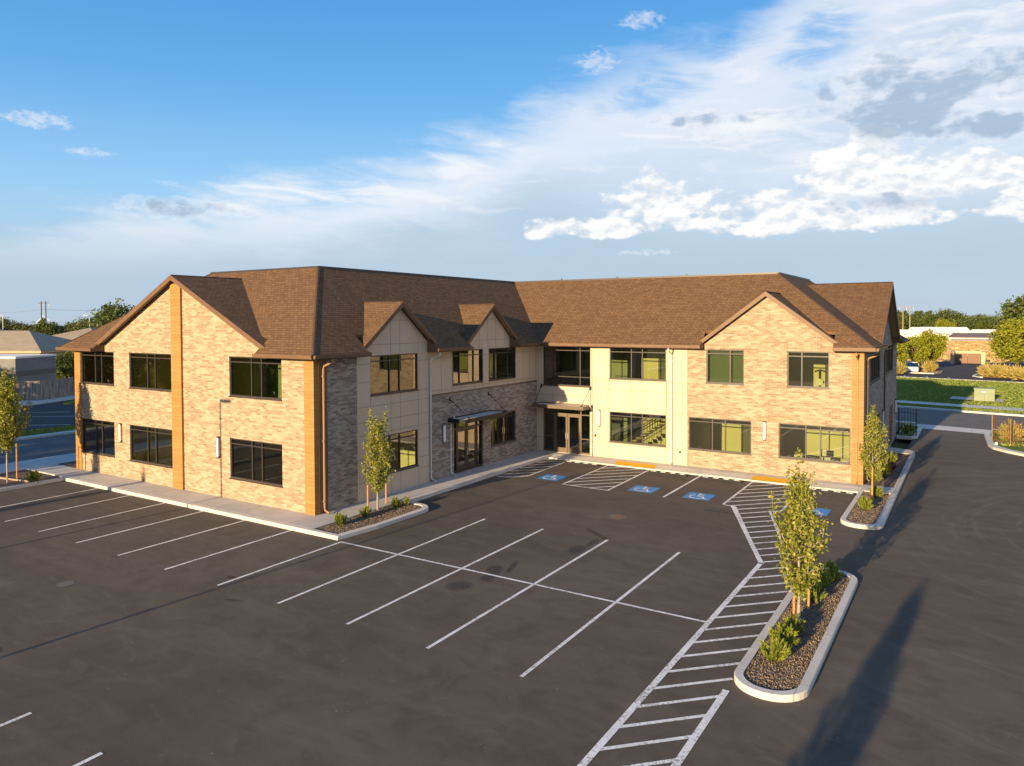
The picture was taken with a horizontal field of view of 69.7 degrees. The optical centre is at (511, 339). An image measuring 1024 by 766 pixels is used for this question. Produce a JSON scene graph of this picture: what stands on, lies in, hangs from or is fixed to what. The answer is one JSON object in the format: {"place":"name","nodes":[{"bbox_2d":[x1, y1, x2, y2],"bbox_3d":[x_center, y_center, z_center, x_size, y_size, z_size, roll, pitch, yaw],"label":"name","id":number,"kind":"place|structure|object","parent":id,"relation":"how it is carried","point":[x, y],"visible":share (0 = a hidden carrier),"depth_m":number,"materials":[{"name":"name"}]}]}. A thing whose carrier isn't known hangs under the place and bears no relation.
{"place":"outdoors","nodes":[
{"label":"outdoors","id":0,"kind":"place"},
{"bbox_2d":[0,433,75,463],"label":"side street","id":1,"kind":"structure","parent":0,"point":[36,448],"depth_m":47.19,"materials":[{"name":"grey asphalt"}]},
{"bbox_2d":[0,430,75,473],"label":"side pavement","id":2,"kind":"structure","parent":0,"point":[33,463],"depth_m":42.25,"materials":[{"name":"concrete"}]},
{"bbox_2d":[2,425,75,436],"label":"verge grass","id":3,"kind":"structure","parent":0,"point":[49,429],"depth_m":54.08,"materials":[{"name":"green plant"}]},
{"bbox_2d":[9,326,998,448],"bbox_3d":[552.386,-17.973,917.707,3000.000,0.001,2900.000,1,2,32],"label":"ground","id":4,"kind":"structure","parent":0,"point":[901,443],"depth_m":50.45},
{"bbox_2d":[0,317,23,330],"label":"spreading tree","id":5,"kind":"object","parent":4,"relation":"on","point":[17,325],"visible":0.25,"depth_m":305.51,"materials":[{"name":"green plant"}]},
{"bbox_2d":[0,354,56,380],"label":"flat roofed block","id":6,"kind":"structure","parent":4,"relation":"on","point":[32,367],"depth_m":82.37,"materials":[{"name":"grey paint"}]},
{"bbox_2d":[0,470,59,487],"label":"planting bed","id":7,"kind":"object","parent":4,"relation":"on","point":[21,475],"visible":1,"depth_m":37.89,"materials":[{"name":"brown soil"}]},
{"bbox_2d":[0,368,33,482],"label":"maple tree","id":8,"kind":"object","parent":7,"relation":"on","point":[8,396],"visible":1,"depth_m":36.37,"materials":[{"name":"green plant"}]},
{"bbox_2d":[0,331,72,374],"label":"grey roofed house","id":9,"kind":"structure","parent":4,"relation":"on","point":[21,342],"depth_m":108.97,"materials":[{"name":"beige paint"}]},
{"bbox_2d":[1,399,75,433],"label":"neighbour lot","id":10,"kind":"structure","parent":4,"relation":"on","point":[60,413],"depth_m":63.67,"materials":[{"name":"grey asphalt"}]},
{"bbox_2d":[10,395,74,406],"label":"neighbour walk","id":11,"kind":"structure","parent":4,"relation":"on","point":[38,402],"depth_m":74.64,"materials":[{"name":"concrete"}]},
{"bbox_2d":[12,377,74,399],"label":"board fence","id":12,"kind":"object","parent":11,"relation":"on","point":[46,389],"visible":0.51,"depth_m":75.59,"materials":[{"name":"grey wood"}]},
{"bbox_2d":[31,318,71,334],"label":"round tree","id":13,"kind":"object","parent":4,"relation":"on","point":[43,327],"visible":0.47,"depth_m":248.05,"materials":[{"name":"green plant"}]},
{"bbox_2d":[53,351,74,378],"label":"round shrub tree","id":14,"kind":"object","parent":4,"relation":"on","point":[63,366],"visible":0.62,"depth_m":98.57,"materials":[{"name":"green plant"}]},
{"bbox_2d":[52,328,95,339],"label":"grey roofed house","id":15,"kind":"structure","parent":4,"relation":"on","point":[71,335],"depth_m":125.72,"materials":[{"name":"beige paint"}]},
{"bbox_2d":[64,320,96,331],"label":"spreading tree","id":16,"kind":"object","parent":4,"relation":"on","point":[81,325],"visible":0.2,"depth_m":266.23,"materials":[{"name":"green plant"}]},
{"bbox_2d":[85,298,134,328],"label":"round tree","id":17,"kind":"object","parent":4,"relation":"on","point":[113,311],"visible":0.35,"depth_m":230.71,"materials":[{"name":"green plant"}]},
{"bbox_2d":[31,450,862,527],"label":"front walk","id":18,"kind":"structure","parent":4,"relation":"on","point":[284,515],"depth_m":35.52,"materials":[{"name":"concrete"}]},
{"bbox_2d":[614,461,655,468],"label":"yellow ramp","id":19,"kind":"structure","parent":18,"relation":"on","point":[641,465],"depth_m":40.64,"materials":[{"name":"paint"}]},
{"bbox_2d":[751,475,805,483],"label":"yellow ramp","id":20,"kind":"structure","parent":18,"relation":"on","point":[768,479],"depth_m":36.79,"materials":[{"name":"paint"}]},
{"bbox_2d":[0,428,1023,765],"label":"parking lot","id":21,"kind":"structure","parent":4,"relation":"on","point":[140,656],"depth_m":19.36,"materials":[{"name":"black asphalt"}]},
{"bbox_2d":[308,501,427,539],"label":"corner kerb","id":22,"kind":"structure","parent":21,"relation":"on","point":[361,530],"depth_m":28.65,"materials":[{"name":"concrete"}]},
{"bbox_2d":[315,503,421,533],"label":"gravel","id":23,"kind":"structure","parent":22,"relation":"in","point":[374,516],"depth_m":29.80,"materials":[{"name":"beige gravel"}]},
{"bbox_2d":[358,408,395,509],"bbox_3d":[-5.702,5.056,31.006,1.545,4.509,1.661,-1,2,-16],"label":"maple tree","id":24,"kind":"object","parent":23,"relation":"on","point":[379,457],"visible":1,"depth_m":31.03,"materials":[{"name":"green plant"}]},
{"bbox_2d":[0,459,790,765],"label":"painted lines","id":25,"kind":"object","parent":21,"relation":"on","point":[678,760],"visible":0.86,"depth_m":20.18,"materials":[{"name":"white paint"}]},
{"bbox_2d":[0,456,858,533],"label":"walk kerb","id":26,"kind":"structure","parent":21,"relation":"on","point":[266,521],"depth_m":35.11,"materials":[{"name":"concrete"}]},
{"bbox_2d":[55,266,909,515],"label":"office building","id":27,"kind":"structure","parent":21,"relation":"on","point":[267,387],"depth_m":37.87,"materials":[{"name":"brick"}]},
{"bbox_2d":[80,351,113,385],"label":"window","id":28,"kind":"structure","parent":27,"relation":"in","point":[82,352],"depth_m":38.82,"materials":[{"name":"brown metal"}]},
{"bbox_2d":[81,418,114,457],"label":"window","id":29,"kind":"structure","parent":27,"relation":"in","point":[83,419],"depth_m":38.94,"materials":[{"name":"brown metal"}]},
{"bbox_2d":[128,353,170,391],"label":"window","id":30,"kind":"structure","parent":27,"relation":"in","point":[155,358],"depth_m":36.32,"materials":[{"name":"brown metal"}]},
{"bbox_2d":[129,425,172,468],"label":"window","id":31,"kind":"structure","parent":27,"relation":"in","point":[148,431],"depth_m":36.43,"materials":[{"name":"brown metal"}]},
{"bbox_2d":[228,356,281,400],"bbox_3d":[-11.154,1.660,31.985,3.480,1.820,0.180,1,2,32],"label":"window","id":32,"kind":"structure","parent":27,"relation":"in","point":[261,397],"depth_m":32.14,"materials":[{"name":"brown metal"}]},
{"bbox_2d":[229,438,282,487],"bbox_3d":[-11.155,5.328,32.092,3.490,1.840,0.180,1,2,32],"label":"window","id":33,"kind":"structure","parent":27,"relation":"in","point":[263,482],"depth_m":32.22,"materials":[{"name":"brown metal"}]},
{"bbox_2d":[370,353,418,396],"bbox_3d":[-5.458,1.583,34.171,0.180,1.820,3.340,1,2,32],"label":"window","id":34,"kind":"structure","parent":27,"relation":"in","point":[415,389],"depth_m":34.33,"materials":[{"name":"brown metal"}]},
{"bbox_2d":[373,429,418,476],"bbox_3d":[-5.451,5.262,34.261,0.180,1.800,3.320,1,2,32],"label":"window","id":35,"kind":"structure","parent":27,"relation":"in","point":[416,436],"depth_m":34.60,"materials":[{"name":"brown metal"}]},
{"bbox_2d":[457,428,467,471],"bbox_3d":[-2.627,5.805,38.742,0.159,2.235,0.886,1,2,32],"label":"door","id":36,"kind":"structure","parent":27,"relation":"in","point":[464,467],"depth_m":38.97,"materials":[{"name":"brown metal"}]},
{"bbox_2d":[452,349,482,385],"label":"window","id":37,"kind":"structure","parent":27,"relation":"in","point":[472,354],"depth_m":39.53,"materials":[{"name":"brown metal"}]},
{"bbox_2d":[467,426,476,468],"bbox_3d":[-2.183,5.782,39.537,0.060,2.235,0.886,1,2,32],"label":"door","id":38,"kind":"structure","parent":27,"relation":"in","point":[471,465],"depth_m":39.80,"materials":[{"name":"brown metal"}]},
{"bbox_2d":[490,347,515,380],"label":"window","id":39,"kind":"structure","parent":27,"relation":"in","point":[506,352],"depth_m":42.38,"materials":[{"name":"black glass"}]},
{"bbox_2d":[491,410,516,447],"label":"window","id":40,"kind":"structure","parent":27,"relation":"in","point":[503,427],"depth_m":42.19,"materials":[{"name":"black glass"}]},
{"bbox_2d":[555,414,567,452],"bbox_3d":[2.952,5.613,44.280,0.849,2.285,0.159,1,2,32],"label":"door","id":41,"kind":"structure","parent":27,"relation":"in","point":[560,449],"depth_m":44.29,"materials":[{"name":"brown metal"}]},
{"bbox_2d":[544,346,590,387],"bbox_3d":[3.272,1.607,43.968,3.230,2.370,0.180,1,2,32],"label":"window","id":42,"kind":"structure","parent":27,"relation":"in","point":[580,350],"depth_m":43.87,"materials":[{"name":"brown metal"}]},
{"bbox_2d":[568,415,579,453],"bbox_3d":[3.717,5.622,43.856,0.849,2.285,0.060,1,2,32],"label":"door","id":43,"kind":"structure","parent":27,"relation":"in","point":[570,450],"depth_m":43.93,"materials":[{"name":"brown metal"}]},
{"bbox_2d":[611,412,623,440],"bbox_3d":[6.835,5.596,47.902,0.950,2.100,0.020,1,2,32],"label":"inner door","id":44,"kind":"structure","parent":27,"relation":"in","point":[617,422],"depth_m":47.89,"materials":[{"name":"grey"}]},
{"bbox_2d":[609,348,665,381],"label":"window","id":45,"kind":"structure","parent":27,"relation":"in","point":[638,379],"depth_m":41.50,"materials":[{"name":"brown metal"}]},
{"bbox_2d":[609,411,665,447],"bbox_3d":[7.105,5.048,41.647,3.450,1.790,0.180,1,2,32],"label":"window","id":46,"kind":"structure","parent":27,"relation":"in","point":[624,442],"depth_m":41.61,"materials":[{"name":"brown metal"}]},
{"bbox_2d":[658,354,664,379],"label":"window","id":47,"kind":"structure","parent":27,"relation":"in","point":[661,357],"depth_m":44.80,"materials":[{"name":"clear"}]},
{"bbox_2d":[688,417,750,455],"bbox_3d":[11.050,5.097,39.157,3.380,1.800,0.180,1,2,32],"label":"window","id":48,"kind":"structure","parent":27,"relation":"in","point":[700,449],"depth_m":39.23,"materials":[{"name":"brown metal"}]},
{"bbox_2d":[706,349,743,384],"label":"window","id":49,"kind":"structure","parent":27,"relation":"in","point":[727,383],"depth_m":38.79,"materials":[{"name":"brown metal"}]},
{"bbox_2d":[741,421,750,452],"bbox_3d":[13.841,5.708,42.890,0.950,2.100,0.020,1,2,32],"label":"inner door","id":50,"kind":"structure","parent":27,"relation":"in","point":[745,429],"depth_m":43.00,"materials":[{"name":"grey"}]},
{"bbox_2d":[786,351,829,389],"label":"window","id":51,"kind":"structure","parent":27,"relation":"in","point":[788,386],"depth_m":36.85,"materials":[{"name":"brown metal"}]},
{"bbox_2d":[778,423,850,464],"bbox_3d":[15.042,5.152,36.639,3.400,1.800,0.180,1,2,32],"label":"window","id":52,"kind":"structure","parent":27,"relation":"in","point":[786,457],"depth_m":36.65,"materials":[{"name":"brown metal"}]},
{"bbox_2d":[870,351,880,384],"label":"window","id":53,"kind":"structure","parent":27,"relation":"in","point":[874,362],"depth_m":39.86,"materials":[{"name":"brown metal"}]},
{"bbox_2d":[886,344,893,374],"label":"window","id":54,"kind":"structure","parent":27,"relation":"in","point":[889,353],"depth_m":46.69,"materials":[{"name":"black glass"}]},
{"bbox_2d":[628,485,659,492],"bbox_3d":[6.317,7.158,35.262,1.220,0.008,1.240,1,2,32],"label":"accessible symbol","id":55,"kind":"object","parent":21,"relation":"on","point":[644,489],"visible":1,"depth_m":35.20,"materials":[{"name":"blue paint"}]},
{"bbox_2d":[683,492,715,500],"bbox_3d":[8.600,7.190,33.821,1.220,0.008,1.240,1,2,32],"label":"accessible symbol","id":56,"kind":"object","parent":21,"relation":"on","point":[698,496],"visible":1,"depth_m":33.77,"materials":[{"name":"blue paint"}]},
{"bbox_2d":[734,568,857,701],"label":"island kerb","id":57,"kind":"structure","parent":21,"relation":"on","point":[802,690],"depth_m":17.42,"materials":[{"name":"concrete"}]},
{"bbox_2d":[743,572,849,690],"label":"gravel","id":58,"kind":"structure","parent":57,"relation":"in","point":[762,671],"depth_m":17.96,"materials":[{"name":"beige gravel"}]},
{"bbox_2d":[759,636,791,661],"bbox_3d":[6.159,7.231,17.229,0.738,0.638,0.698,0,2,11],"label":"shrub","id":59,"kind":"object","parent":58,"relation":"on","point":[779,651],"visible":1,"depth_m":17.16,"materials":[{"name":"green plant"}]},
{"bbox_2d":[767,621,800,647],"bbox_3d":[6.598,7.188,17.933,0.749,0.686,0.793,-1,2,-20],"label":"shrub","id":60,"kind":"object","parent":58,"relation":"on","point":[781,631],"visible":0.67,"depth_m":17.82,"materials":[{"name":"green plant"}]},
{"bbox_2d":[782,613,804,634],"bbox_3d":[7.169,7.238,18.697,0.588,0.538,0.622,0,2,-12],"label":"shrub","id":61,"kind":"object","parent":58,"relation":"on","point":[792,622],"visible":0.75,"depth_m":18.67,"materials":[{"name":"green plant"}]},
{"bbox_2d":[767,447,832,620],"bbox_3d":[7.446,5.178,19.112,1.412,4.821,1.598,-1,2,-20],"label":"maple tree","id":62,"kind":"object","parent":58,"relation":"on","point":[799,492],"visible":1,"depth_m":18.95,"materials":[{"name":"green plant"}]},
{"bbox_2d":[803,575,827,602],"bbox_3d":[8.480,7.066,20.849,0.878,0.759,0.832,0,2,7],"label":"shrub","id":63,"kind":"object","parent":58,"relation":"on","point":[815,593],"visible":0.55,"depth_m":20.70,"materials":[{"name":"green plant"}]},
{"bbox_2d":[810,564,835,591],"bbox_3d":[9.033,7.002,21.683,0.971,0.839,0.920,1,2,28],"label":"shrub","id":64,"kind":"object","parent":58,"relation":"on","point":[825,580],"visible":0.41,"depth_m":21.63,"materials":[{"name":"green plant"}]},
{"bbox_2d":[822,559,844,581],"bbox_3d":[9.764,7.057,22.489,0.744,0.679,0.786,0,2,-3],"label":"shrub","id":65,"kind":"object","parent":58,"relation":"on","point":[834,569],"visible":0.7,"depth_m":22.41,"materials":[{"name":"green plant"}]},
{"bbox_2d":[808,488,855,495],"bbox_3d":[14.909,7.107,34.354,2.100,0.108,0.160,1,2,32],"label":"wheel stop","id":66,"kind":"object","parent":21,"relation":"on","point":[837,492],"visible":0.85,"depth_m":34.23,"materials":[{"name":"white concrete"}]},
{"bbox_2d":[840,489,896,529],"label":"island kerb","id":67,"kind":"structure","parent":21,"relation":"on","point":[884,515],"depth_m":30.02,"materials":[{"name":"concrete"}]},
{"bbox_2d":[846,491,889,523],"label":"gravel","id":68,"kind":"structure","parent":67,"relation":"in","point":[857,514],"depth_m":30.61,"materials":[{"name":"brown gravel"}]},
{"bbox_2d":[857,496,873,509],"bbox_3d":[14.843,6.835,30.922,0.698,0.638,0.738,0,2,8],"label":"shrub","id":69,"kind":"object","parent":68,"relation":"on","point":[865,502],"visible":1,"depth_m":30.80,"materials":[{"name":"green plant"}]},
{"bbox_2d":[896,424,921,439],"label":"driveway kerb","id":70,"kind":"structure","parent":21,"relation":"on","point":[919,428],"depth_m":50.10,"materials":[{"name":"concrete"}]},
{"bbox_2d":[984,432,1023,455],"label":"driveway kerb","id":71,"kind":"structure","parent":21,"relation":"on","point":[990,443],"depth_m":45.52,"materials":[{"name":"concrete"}]},
{"bbox_2d":[864,452,909,487],"bbox_3d":[20.247,6.899,39.501,1.310,0.001,10.350,1,2,32],"label":"planting bed","id":72,"kind":"object","parent":4,"relation":"on","point":[891,479],"visible":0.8,"depth_m":37.92,"materials":[{"name":"brown stone"}]},
{"bbox_2d":[857,404,890,498],"bbox_3d":[16.060,5.028,32.633,1.375,4.338,1.374,1,2,32],"label":"maple tree","id":73,"kind":"object","parent":72,"relation":"in","point":[873,421],"visible":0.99,"depth_m":32.59,"materials":[{"name":"green plant"}]},
{"bbox_2d":[861,447,914,495],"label":"corner walk","id":74,"kind":"structure","parent":4,"relation":"on","point":[902,476],"depth_m":38.21,"materials":[{"name":"concrete"}]},
{"bbox_2d":[899,426,917,435],"bbox_3d":[28.415,6.518,52.699,0.950,0.001,6.100,1,2,32],"label":"planting bed","id":75,"kind":"object","parent":4,"relation":"on","point":[912,433],"visible":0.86,"depth_m":51.45,"materials":[{"name":"green plant"}]},
{"bbox_2d":[898,408,916,435],"bbox_3d":[27.136,5.642,50.465,1.120,1.900,0.070,1,2,32],"label":"metal fence","id":76,"kind":"object","parent":75,"relation":"on","point":[907,433],"visible":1,"depth_m":50.47,"materials":[{"name":"black metal"}]},
{"bbox_2d":[917,424,991,433],"bbox_3d":[32.532,6.570,54.212,5.491,0.001,2.400,1,2,44],"label":"driveway apron","id":77,"kind":"object","parent":4,"relation":"on","point":[957,429],"visible":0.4,"depth_m":53.96,"materials":[{"name":"concrete"}]},
{"bbox_2d":[897,361,1023,381],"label":"parking lot","id":78,"kind":"structure","parent":4,"relation":"on","point":[960,371],"depth_m":110.88,"materials":[{"name":"grey asphalt"}]},
{"bbox_2d":[897,342,909,364],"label":"broadleaf tree","id":79,"kind":"object","parent":78,"relation":"on","point":[903,356],"visible":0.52,"depth_m":110.13,"materials":[{"name":"green plant"}]},
{"bbox_2d":[905,361,920,371],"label":"parked car","id":80,"kind":"object","parent":78,"relation":"on","point":[913,366],"visible":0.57,"depth_m":111.48,"materials":[{"name":"grey paint"}]},
{"bbox_2d":[905,369,1004,377],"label":"planting bed","id":81,"kind":"object","parent":78,"relation":"on","point":[934,371],"visible":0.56,"depth_m":109.56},
{"bbox_2d":[907,333,933,363],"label":"broadleaf tree","id":82,"kind":"object","parent":81,"relation":"on","point":[921,353],"visible":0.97,"depth_m":113.20,"materials":[{"name":"green plant"}]},
{"bbox_2d":[921,360,939,371],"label":"ornamental grass","id":83,"kind":"object","parent":81,"relation":"on","point":[930,366],"depth_m":110.82,"materials":[{"name":"plant"}]},
{"bbox_2d":[919,329,947,361],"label":"broadleaf tree","id":84,"kind":"object","parent":81,"relation":"on","point":[935,339],"visible":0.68,"depth_m":115.05,"materials":[{"name":"green plant"}]},
{"bbox_2d":[985,364,1001,376],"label":"ornamental grass","id":85,"kind":"object","parent":81,"relation":"on","point":[993,370],"depth_m":100.21,"materials":[{"name":"plant"}]},
{"bbox_2d":[984,317,1023,365],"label":"broadleaf tree","id":86,"kind":"object","parent":81,"relation":"on","point":[1008,341],"visible":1,"depth_m":106.61,"materials":[{"name":"green plant"}]},
{"bbox_2d":[950,351,984,363],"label":"dumpster enclosure","id":87,"kind":"object","parent":78,"relation":"on","point":[975,357],"visible":0.98,"depth_m":131.81,"materials":[{"name":"beige paint"}]},
{"bbox_2d":[992,294,1023,336],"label":"broadleaf tree","id":88,"kind":"object","parent":78,"relation":"on","point":[1015,311],"visible":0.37,"depth_m":121.26,"materials":[{"name":"green plant"}]},
{"bbox_2d":[990,430,1023,451],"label":"verge","id":89,"kind":"structure","parent":4,"relation":"on","point":[1020,448],"depth_m":46.04,"materials":[{"name":"green plant"}]},
{"bbox_2d":[991,415,1023,446],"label":"metal fence","id":90,"kind":"object","parent":89,"relation":"on","point":[1003,430],"visible":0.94,"depth_m":47.11,"materials":[{"name":"brown metal"}]},
{"bbox_2d":[995,418,1023,440],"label":"ornamental grass","id":91,"kind":"object","parent":89,"relation":"on","point":[1013,432],"depth_m":47.87,"materials":[{"name":"plant"}]},
{"bbox_2d":[0,0,1023,325],"label":"sky","id":92,"kind":"structure","parent":0,"point":[143,143],"materials":[{"name":"blue"}]},
{"bbox_2d":[900,330,935,336],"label":"house","id":93,"kind":"structure","parent":0,"point":[907,333],"depth_m":325.40,"materials":[{"name":"beige"}]},
{"bbox_2d":[908,327,969,332],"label":"roof","id":94,"kind":"structure","parent":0,"point":[963,329],"depth_m":349.31,"materials":[{"name":"beige"}]},
{"bbox_2d":[896,407,1023,429],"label":"street","id":95,"kind":"structure","parent":0,"point":[957,419],"depth_m":59.94,"materials":[{"name":"grey asphalt"}]},
{"bbox_2d":[896,405,1023,429],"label":"street kerb","id":96,"kind":"structure","parent":95,"relation":"on","point":[966,411],"depth_m":63.69,"materials":[{"name":"concrete"}]},
{"bbox_2d":[896,377,1023,413],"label":"lawn","id":97,"kind":"structure","parent":0,"point":[949,392],"depth_m":78.71,"materials":[{"name":"green plant"}]},
{"bbox_2d":[949,396,1003,401],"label":"concrete pad","id":98,"kind":"object","parent":97,"relation":"on","point":[971,398],"visible":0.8,"depth_m":73.02,"materials":[{"name":"grey concrete"}]},
{"bbox_2d":[974,387,994,401],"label":"transformer box","id":99,"kind":"object","parent":98,"relation":"on","point":[984,394],"visible":1,"depth_m":70.69,"materials":[{"name":"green metal"}]},
{"bbox_2d":[897,403,1023,413],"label":"lawn grass","id":100,"kind":"structure","parent":0,"point":[971,409],"depth_m":65.44,"materials":[{"name":"green plant"}]},
{"bbox_2d":[897,400,1023,410],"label":"pavement","id":101,"kind":"structure","parent":0,"point":[962,405],"depth_m":67.74,"materials":[{"name":"concrete"}]},
{"bbox_2d":[902,338,1023,362],"bbox_3d":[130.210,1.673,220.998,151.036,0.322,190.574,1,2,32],"label":"building","id":102,"kind":"structure","parent":0,"point":[969,346],"depth_m":195.93,"materials":[{"name":"brick"}]},
{"bbox_2d":[906,337,1023,363],"bbox_3d":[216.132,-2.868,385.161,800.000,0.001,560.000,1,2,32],"label":"dry field","id":103,"kind":"structure","parent":0,"point":[952,350],"depth_m":147.39,"materials":[{"name":"plant"}]},
{"bbox_2d":[897,309,921,329],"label":"spreading tree","id":104,"kind":"object","parent":103,"relation":"on","point":[914,320],"visible":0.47,"depth_m":460.92,"materials":[{"name":"green plant"}]},
{"bbox_2d":[923,310,936,326],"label":"conical tree","id":105,"kind":"object","parent":103,"relation":"on","point":[929,320],"visible":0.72,"depth_m":459.11,"materials":[{"name":"green plant"}]},
{"bbox_2d":[922,308,966,326],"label":"spreading tree","id":106,"kind":"object","parent":103,"relation":"on","point":[953,315],"visible":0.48,"depth_m":475.16,"materials":[{"name":"green plant"}]},
{"bbox_2d":[934,319,956,326],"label":"round tree","id":107,"kind":"object","parent":103,"relation":"on","point":[944,323],"visible":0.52,"depth_m":377.95,"materials":[{"name":"green plant"}]},
{"bbox_2d":[959,316,994,330],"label":"spreading tree","id":108,"kind":"object","parent":103,"relation":"on","point":[977,323],"visible":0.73,"depth_m":353.12,"materials":[{"name":"green plant"}]},
{"bbox_2d":[948,333,993,339],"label":"roof","id":109,"kind":"structure","parent":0,"point":[967,335],"depth_m":270.19,"materials":[{"name":"beige"}]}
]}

